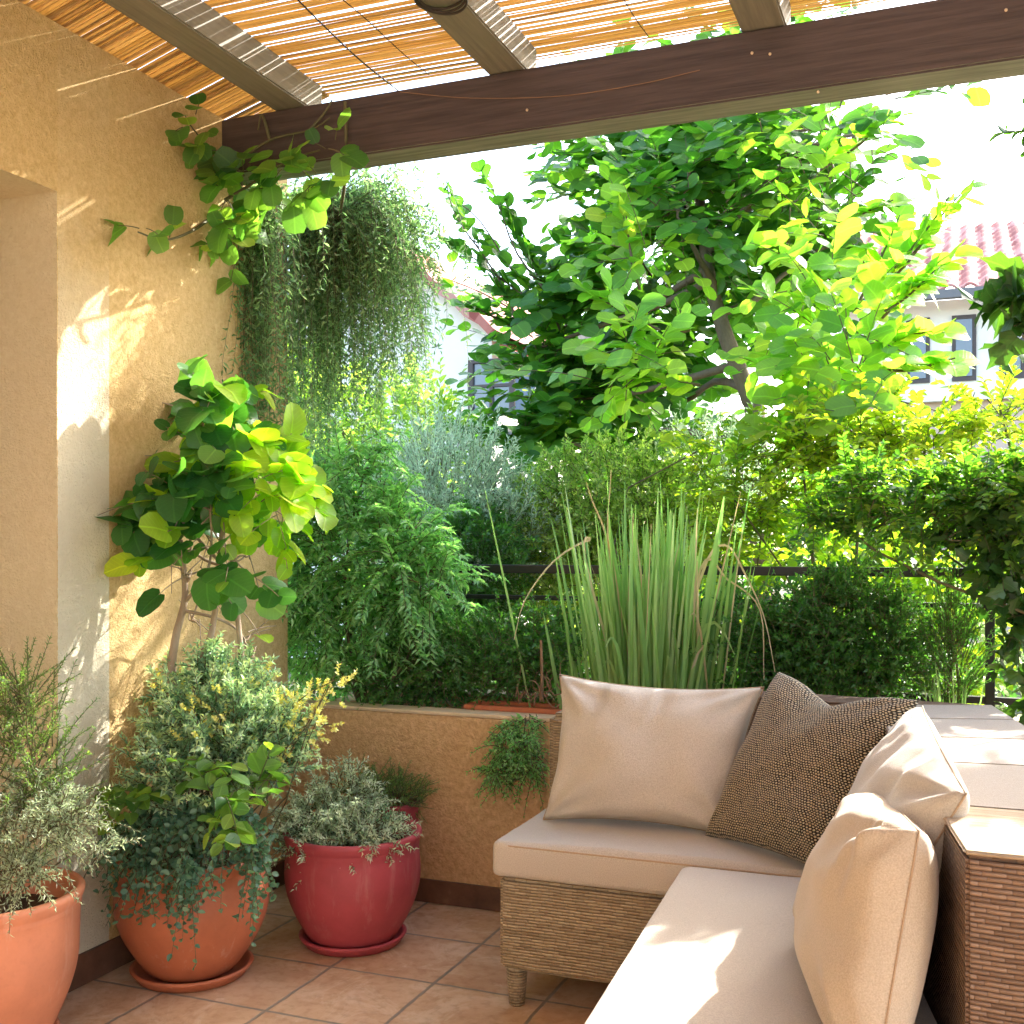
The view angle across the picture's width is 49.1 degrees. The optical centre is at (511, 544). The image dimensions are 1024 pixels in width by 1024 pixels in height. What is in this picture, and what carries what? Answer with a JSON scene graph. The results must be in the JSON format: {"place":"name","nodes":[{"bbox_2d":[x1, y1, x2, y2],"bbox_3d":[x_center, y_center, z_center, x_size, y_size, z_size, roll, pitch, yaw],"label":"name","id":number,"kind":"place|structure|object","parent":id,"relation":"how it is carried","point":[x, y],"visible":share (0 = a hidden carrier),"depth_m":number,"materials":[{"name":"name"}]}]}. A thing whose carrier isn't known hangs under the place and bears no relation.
{"place":"outdoors","nodes":[
{"label":"outdoors","id":0,"kind":"place"},
{"bbox_2d":[57,884,608,1023],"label":"terrace floor","id":1,"kind":"structure","parent":0,"point":[439,964],"depth_m":3.28,"materials":[{"name":"tile"}]},
{"bbox_2d":[0,865,84,1023],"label":"clay pot","id":2,"kind":"object","parent":1,"relation":"on","point":[39,952],"visible":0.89,"depth_m":2.81,"materials":[{"name":"ceramic"}]},
{"bbox_2d":[0,633,127,891],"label":"feathery shrub","id":3,"kind":"object","parent":2,"relation":"on","point":[14,750],"visible":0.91,"depth_m":2.87,"materials":[{"name":"green plant"}]},
{"bbox_2d":[0,760,145,937],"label":"grey shrub","id":4,"kind":"object","parent":2,"relation":"on","point":[68,823],"visible":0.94,"depth_m":2.76,"materials":[{"name":"plant"}]},
{"bbox_2d":[0,0,287,992],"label":"house wall","id":5,"kind":"structure","parent":1,"relation":"on","point":[100,336],"depth_m":3.36,"materials":[{"name":"paint"}]},
{"bbox_2d":[104,93,368,294],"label":"climbing vine","id":6,"kind":"object","parent":5,"relation":"attached to","point":[308,206],"visible":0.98,"depth_m":3.72,"materials":[{"name":"green plant"}]},
{"bbox_2d":[222,0,1023,185],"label":"pergola beam","id":7,"kind":"structure","parent":5,"relation":"attached to","point":[917,46],"depth_m":3.36,"materials":[{"name":"brown paint"}]},
{"bbox_2d":[102,0,321,110],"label":"roof rafter","id":8,"kind":"object","parent":7,"relation":"on","point":[206,35],"visible":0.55,"depth_m":3.45,"materials":[{"name":"beige wood"}]},
{"bbox_2d":[219,101,486,487],"bbox_3d":[-0.526,-0.867,4.208,0.773,1.357,0.937,0,0,22],"label":"weeping plant","id":9,"kind":"object","parent":7,"relation":"hanging from","point":[354,241],"visible":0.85,"depth_m":4.24,"materials":[{"name":"green plant"}]},
{"bbox_2d":[416,0,535,74],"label":"roof rafter","id":10,"kind":"object","parent":7,"relation":"on","point":[488,37],"visible":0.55,"depth_m":3.35,"materials":[{"name":"beige wood"}]},
{"bbox_2d":[414,0,467,15],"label":"wire coil","id":11,"kind":"object","parent":10,"relation":"hanging from","point":[421,4],"visible":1,"depth_m":3.10,"materials":[{"name":"brown metal"}]},
{"bbox_2d":[18,0,889,118],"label":"reed screen","id":12,"kind":"object","parent":10,"relation":"on","point":[121,36],"visible":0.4,"depth_m":3.51,"materials":[{"name":"beige wicker"}]},
{"bbox_2d":[297,0,397,90],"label":"tie wire","id":13,"kind":"object","parent":12,"relation":"hanging from","point":[318,20],"visible":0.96,"depth_m":3.55,"materials":[{"name":"metal"}]},
{"bbox_2d":[401,70,699,98],"bbox_3d":[0.094,-1.434,3.492,0.990,0.100,0.009,0,0,22],"label":"thin wire","id":14,"kind":"object","parent":7,"relation":"attached to","point":[553,96],"visible":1,"depth_m":3.48,"materials":[{"name":"brown metal"}]},
{"bbox_2d":[729,0,790,31],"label":"roof rafter","id":15,"kind":"object","parent":7,"relation":"on","point":[751,15],"visible":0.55,"depth_m":3.18,"materials":[{"name":"beige wood"}]},
{"bbox_2d":[129,949,253,992],"bbox_3d":[-0.971,1.282,3.407,0.364,0.034,0.364,0,0,22],"label":"pot saucer","id":16,"kind":"object","parent":1,"relation":"on","point":[141,976],"visible":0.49,"depth_m":3.29,"materials":[{"name":"ceramic"}]},
{"bbox_2d":[113,839,268,982],"bbox_3d":[-0.971,1.109,3.408,0.456,0.354,0.456,0,0,22],"label":"clay pot","id":17,"kind":"object","parent":16,"relation":"on","point":[223,940],"visible":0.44,"depth_m":3.23,"materials":[{"name":"ceramic"}]},
{"bbox_2d":[84,796,281,969],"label":"trailing succulent","id":18,"kind":"object","parent":17,"relation":"on","point":[183,832],"visible":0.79,"depth_m":3.18,"materials":[{"name":"green plant"}]},
{"bbox_2d":[92,742,295,866],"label":"broad leaf sprig","id":19,"kind":"object","parent":17,"relation":"on","point":[235,802],"visible":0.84,"depth_m":3.12,"materials":[{"name":"green plant"}]},
{"bbox_2d":[96,354,338,865],"bbox_3d":[-0.896,0.193,3.535,0.704,1.580,0.685,0,0,22],"label":"potted tree","id":20,"kind":"object","parent":17,"relation":"on","point":[231,446],"visible":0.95,"depth_m":3.44,"materials":[{"name":"green plant"}]},
{"bbox_2d":[104,623,357,865],"bbox_3d":[-0.883,0.613,3.383,0.842,0.740,0.655,0,0,22],"label":"flowering herb","id":21,"kind":"object","parent":17,"relation":"on","point":[222,687],"visible":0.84,"depth_m":3.31,"materials":[{"name":"green plant"}]},
{"bbox_2d":[298,923,406,956],"bbox_3d":[-0.522,1.282,3.683,0.352,0.034,0.352,0,0,22],"label":"pot saucer","id":22,"kind":"object","parent":1,"relation":"on","point":[309,944],"visible":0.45,"depth_m":3.54,"materials":[{"name":"ceramic"}]},
{"bbox_2d":[283,815,421,948],"bbox_3d":[-0.522,1.109,3.683,0.451,0.354,0.452,0,0,22],"label":"clay pot","id":23,"kind":"object","parent":22,"relation":"on","point":[334,902],"visible":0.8,"depth_m":3.50,"materials":[{"name":"ceramic"}]},
{"bbox_2d":[265,791,411,869],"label":"green herb","id":24,"kind":"object","parent":23,"relation":"on","point":[386,816],"visible":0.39,"depth_m":3.62,"materials":[{"name":"green plant"}]},
{"bbox_2d":[258,748,423,891],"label":"grey herb","id":25,"kind":"object","parent":23,"relation":"on","point":[297,811],"visible":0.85,"depth_m":3.63,"materials":[{"name":"plant"}]},
{"bbox_2d":[369,795,418,822],"bbox_3d":[-0.426,1.106,4.014,0.195,0.382,0.196,0,0,22],"label":"clay pot","id":26,"kind":"object","parent":1,"relation":"on","point":[410,810],"visible":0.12,"depth_m":3.95,"materials":[{"name":"ceramic"}]},
{"bbox_2d":[339,754,441,823],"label":"rosemary plant","id":27,"kind":"object","parent":26,"relation":"on","point":[398,782],"visible":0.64,"depth_m":3.98,"materials":[{"name":"green plant"}]},
{"bbox_2d":[285,685,1018,911],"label":"planter wall","id":28,"kind":"structure","parent":1,"relation":"on","point":[463,831],"depth_m":4.06,"materials":[{"name":"beige paint"}]},
{"bbox_2d":[281,426,508,704],"bbox_3d":[-0.605,0.209,4.447,1.225,1.365,0.767,0,0,22],"label":"feathery bush","id":29,"kind":"object","parent":28,"relation":"on","point":[378,595],"visible":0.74,"depth_m":4.33,"materials":[{"name":"green plant"}]},
{"bbox_2d":[335,588,599,709],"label":"hedge","id":30,"kind":"object","parent":28,"relation":"on","point":[501,666],"visible":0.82,"depth_m":4.22,"materials":[{"name":"green plant"}]},
{"bbox_2d":[465,713,549,817],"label":"trailing plant","id":31,"kind":"object","parent":28,"relation":"hanging from","point":[509,762],"visible":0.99,"depth_m":3.88,"materials":[{"name":"green plant"}]},
{"bbox_2d":[464,700,561,714],"bbox_3d":[0.092,0.597,4.109,0.526,0.018,0.150,0,0,22],"label":"clay trough","id":32,"kind":"object","parent":28,"relation":"on","point":[539,708],"visible":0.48,"depth_m":4.11,"materials":[{"name":"ceramic"}]},
{"bbox_2d":[515,640,564,707],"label":"dry twigs","id":33,"kind":"object","parent":32,"relation":"on","point":[541,687],"visible":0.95,"depth_m":4.05,"materials":[{"name":"plant"}]},
{"bbox_2d":[485,473,774,708],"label":"tall grass","id":34,"kind":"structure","parent":28,"relation":"on","point":[643,634],"depth_m":3.92,"materials":[{"name":"green plant"}]},
{"bbox_2d":[367,564,1019,706],"bbox_3d":[1.910,0.344,3.851,5.470,0.525,0.050,0,0,22],"label":"railing","id":35,"kind":"object","parent":28,"relation":"on","point":[989,698],"visible":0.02,"depth_m":4.19,"materials":[{"name":"black metal"}]},
{"bbox_2d":[677,567,826,690],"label":"bush","id":36,"kind":"object","parent":28,"relation":"on","point":[749,617],"visible":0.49,"depth_m":3.91,"materials":[{"name":"green plant"}]},
{"bbox_2d":[735,548,959,700],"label":"dense bush","id":37,"kind":"object","parent":28,"relation":"on","point":[893,641],"visible":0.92,"depth_m":3.79,"materials":[{"name":"green plant"}]},
{"bbox_2d":[778,429,1023,615],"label":"overhanging shrub","id":38,"kind":"object","parent":28,"relation":"on","point":[943,490],"visible":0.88,"depth_m":3.72,"materials":[{"name":"green plant"}]},
{"bbox_2d":[900,550,1004,702],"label":"shrub","id":39,"kind":"object","parent":28,"relation":"on","point":[965,630],"visible":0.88,"depth_m":3.71,"materials":[{"name":"green plant"}]},
{"bbox_2d":[924,663,986,704],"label":"grass tuft","id":40,"kind":"object","parent":28,"relation":"on","point":[937,697],"visible":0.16,"depth_m":3.66,"materials":[{"name":"green plant"}]},
{"bbox_2d":[913,502,1023,724],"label":"broad leaf vine","id":41,"kind":"object","parent":28,"relation":"on","point":[999,593],"visible":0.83,"depth_m":3.52,"materials":[{"name":"green plant"}]},
{"bbox_2d":[954,251,1023,374],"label":"leaf branch","id":42,"kind":"object","parent":28,"relation":"on","point":[998,303],"visible":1,"depth_m":3.44,"materials":[{"name":"green plant"}]},
{"bbox_2d":[988,98,1023,157],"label":"twig","id":43,"kind":"object","parent":28,"relation":"on","point":[1006,131],"visible":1,"depth_m":3.47,"materials":[{"name":"green plant"}]},
{"bbox_2d":[493,691,1023,1023],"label":"wicker sofa","id":44,"kind":"object","parent":1,"relation":"on","point":[653,923],"visible":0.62,"depth_m":2.42,"materials":[{"name":"beige fabric"}]},
{"bbox_2d":[543,674,763,830],"bbox_3d":[0.400,0.613,3.281,0.643,0.430,0.215,0,0,22],"label":"throw cushion","id":45,"kind":"object","parent":44,"relation":"on","point":[651,754],"visible":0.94,"depth_m":3.21,"materials":[{"name":"beige fabric"}]},
{"bbox_2d":[706,672,919,863],"bbox_3d":[0.780,0.592,2.998,0.277,0.453,0.525,0,0,-35],"label":"throw cushion","id":46,"kind":"object","parent":44,"relation":"on","point":[803,753],"visible":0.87,"depth_m":2.93,"materials":[{"name":"fabric"}]},
{"bbox_2d":[792,793,938,1023],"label":"throw cushion","id":47,"kind":"object","parent":44,"relation":"on","point":[865,908],"visible":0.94,"depth_m":1.78,"materials":[{"name":"beige fabric"}]},
{"bbox_2d":[847,706,969,873],"bbox_3d":[0.770,0.609,2.326,0.278,0.438,0.887,0,0,15],"label":"throw cushion","id":48,"kind":"object","parent":44,"relation":"on","point":[908,769],"visible":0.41,"depth_m":2.14,"materials":[{"name":"beige fabric"}]},
{"bbox_2d":[31,0,1023,559],"label":"sky","id":49,"kind":"structure","parent":0,"point":[958,133],"materials":[{"name":"white"}]},
{"bbox_2d":[288,561,1021,716],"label":"garden ground","id":50,"kind":"structure","parent":0,"point":[781,593],"depth_m":14.30,"materials":[{"name":"green plant"}]},
{"bbox_2d":[288,384,419,699],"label":"garden shrub","id":51,"kind":"object","parent":50,"relation":"on","point":[342,694],"depth_m":8.25,"materials":[{"name":"green plant"}]},
{"bbox_2d":[288,342,483,693],"bbox_3d":[-1.015,0.085,7.106,1.689,3.146,1.009,0,0,22],"label":"bright shrub","id":52,"kind":"object","parent":50,"relation":"on","point":[448,399],"visible":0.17,"depth_m":6.91,"materials":[{"name":"green plant"}]},
{"bbox_2d":[339,397,470,682],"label":"garden shrub","id":53,"kind":"object","parent":50,"relation":"on","point":[410,452],"depth_m":10.07,"materials":[{"name":"green plant"}]},
{"bbox_2d":[343,475,496,686],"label":"garden shrub","id":54,"kind":"object","parent":50,"relation":"on","point":[455,491],"visible":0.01,"depth_m":8.39,"materials":[{"name":"green plant"}]},
{"bbox_2d":[288,248,607,657],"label":"house","id":55,"kind":"structure","parent":50,"relation":"on","point":[455,355],"depth_m":15.42,"materials":[{"name":"white paint"}]},
{"bbox_2d":[468,358,514,414],"bbox_3d":[-0.269,-2.121,15.133,0.672,0.770,0.088,0,0,22],"label":"window","id":56,"kind":"structure","parent":55,"relation":"in","point":[478,380],"depth_m":15.16,"materials":[{"name":"blue glass"}]},
{"bbox_2d":[336,393,574,661],"bbox_3d":[-0.284,0.443,5.523,1.335,2.426,0.926,0,0,22],"label":"silver shrub","id":57,"kind":"object","parent":50,"relation":"on","point":[444,495],"visible":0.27,"depth_m":5.35,"materials":[{"name":"plant"}]},
{"bbox_2d":[411,487,543,688],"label":"dark bush","id":58,"kind":"object","parent":50,"relation":"on","point":[517,554],"visible":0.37,"depth_m":5.08,"materials":[{"name":"green plant"}]},
{"bbox_2d":[457,465,613,692],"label":"garden shrub","id":59,"kind":"object","parent":50,"relation":"on","point":[553,686],"visible":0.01,"depth_m":8.14,"materials":[{"name":"green plant"}]},
{"bbox_2d":[564,324,635,342],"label":"house","id":60,"kind":"structure","parent":50,"relation":"on","point":[582,337],"depth_m":24.81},
{"bbox_2d":[488,421,745,675],"bbox_3d":[0.462,0.544,5.330,1.295,2.219,0.888,0,0,22],"label":"olive shrub","id":61,"kind":"object","parent":50,"relation":"on","point":[572,466],"visible":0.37,"depth_m":5.16,"materials":[{"name":"green plant"}]},
{"bbox_2d":[535,448,750,680],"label":"garden shrub","id":62,"kind":"object","parent":50,"relation":"on","point":[700,607],"visible":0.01,"depth_m":7.94,"materials":[{"name":"green plant"}]},
{"bbox_2d":[635,398,795,660],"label":"pale shrub","id":63,"kind":"object","parent":50,"relation":"on","point":[732,428],"visible":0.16,"depth_m":5.37,"materials":[{"name":"green plant"}]},
{"bbox_2d":[614,403,832,674],"bbox_3d":[0.976,0.524,4.737,0.874,2.262,0.751,0,0,-29],"label":"yellow green shrub","id":64,"kind":"object","parent":50,"relation":"on","point":[771,503],"visible":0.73,"depth_m":4.71,"materials":[{"name":"plant"}]},
{"bbox_2d":[699,468,869,681],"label":"garden shrub","id":65,"kind":"object","parent":50,"relation":"on","point":[786,594],"depth_m":8.27,"materials":[{"name":"green plant"}]},
{"bbox_2d":[744,459,997,683],"bbox_3d":[2.382,0.540,7.646,1.963,2.559,1.402,0,0,22],"label":"garden shrub","id":66,"kind":"object","parent":50,"relation":"on","point":[861,546],"visible":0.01,"depth_m":7.58,"materials":[{"name":"green plant"}]},
{"bbox_2d":[720,356,1023,692],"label":"sunlit shrub","id":67,"kind":"object","parent":50,"relation":"on","point":[918,433],"visible":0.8,"depth_m":4.38,"materials":[{"name":"green plant"}]},
{"bbox_2d":[723,477,1023,704],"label":"leafy shrub","id":68,"kind":"object","parent":50,"relation":"on","point":[846,549],"visible":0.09,"depth_m":4.71,"materials":[{"name":"green plant"}]},
{"bbox_2d":[837,218,1023,663],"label":"house","id":69,"kind":"structure","parent":50,"relation":"on","point":[1002,236],"depth_m":14.96,"materials":[{"name":"white paint"}]},
{"bbox_2d":[906,317,929,383],"bbox_3d":[5.438,-2.603,15.032,0.300,0.870,0.043,0,0,22],"label":"window","id":70,"kind":"structure","parent":69,"relation":"in","point":[924,377],"depth_m":15.00,"materials":[{"name":"blue glass"}]},
{"bbox_2d":[952,314,975,381],"bbox_3d":[5.970,-2.603,14.819,0.300,0.870,0.043,0,0,22],"label":"window","id":71,"kind":"structure","parent":69,"relation":"in","point":[967,321],"depth_m":14.78,"materials":[{"name":"blue glass"}]},
{"bbox_2d":[999,333,1023,378],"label":"window","id":72,"kind":"structure","parent":69,"relation":"in","point":[1021,375],"depth_m":14.56,"materials":[{"name":"blue glass"}]},
{"bbox_2d":[858,446,1023,712],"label":"garden shrub","id":73,"kind":"object","parent":50,"relation":"on","point":[1011,694],"visible":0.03,"depth_m":6.90,"materials":[{"name":"green plant"}]},
{"bbox_2d":[431,0,990,656],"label":"broadleaf tree","id":74,"kind":"object","parent":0,"point":[657,186],"visible":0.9,"depth_m":5.82,"materials":[{"name":"green plant"}]}
]}

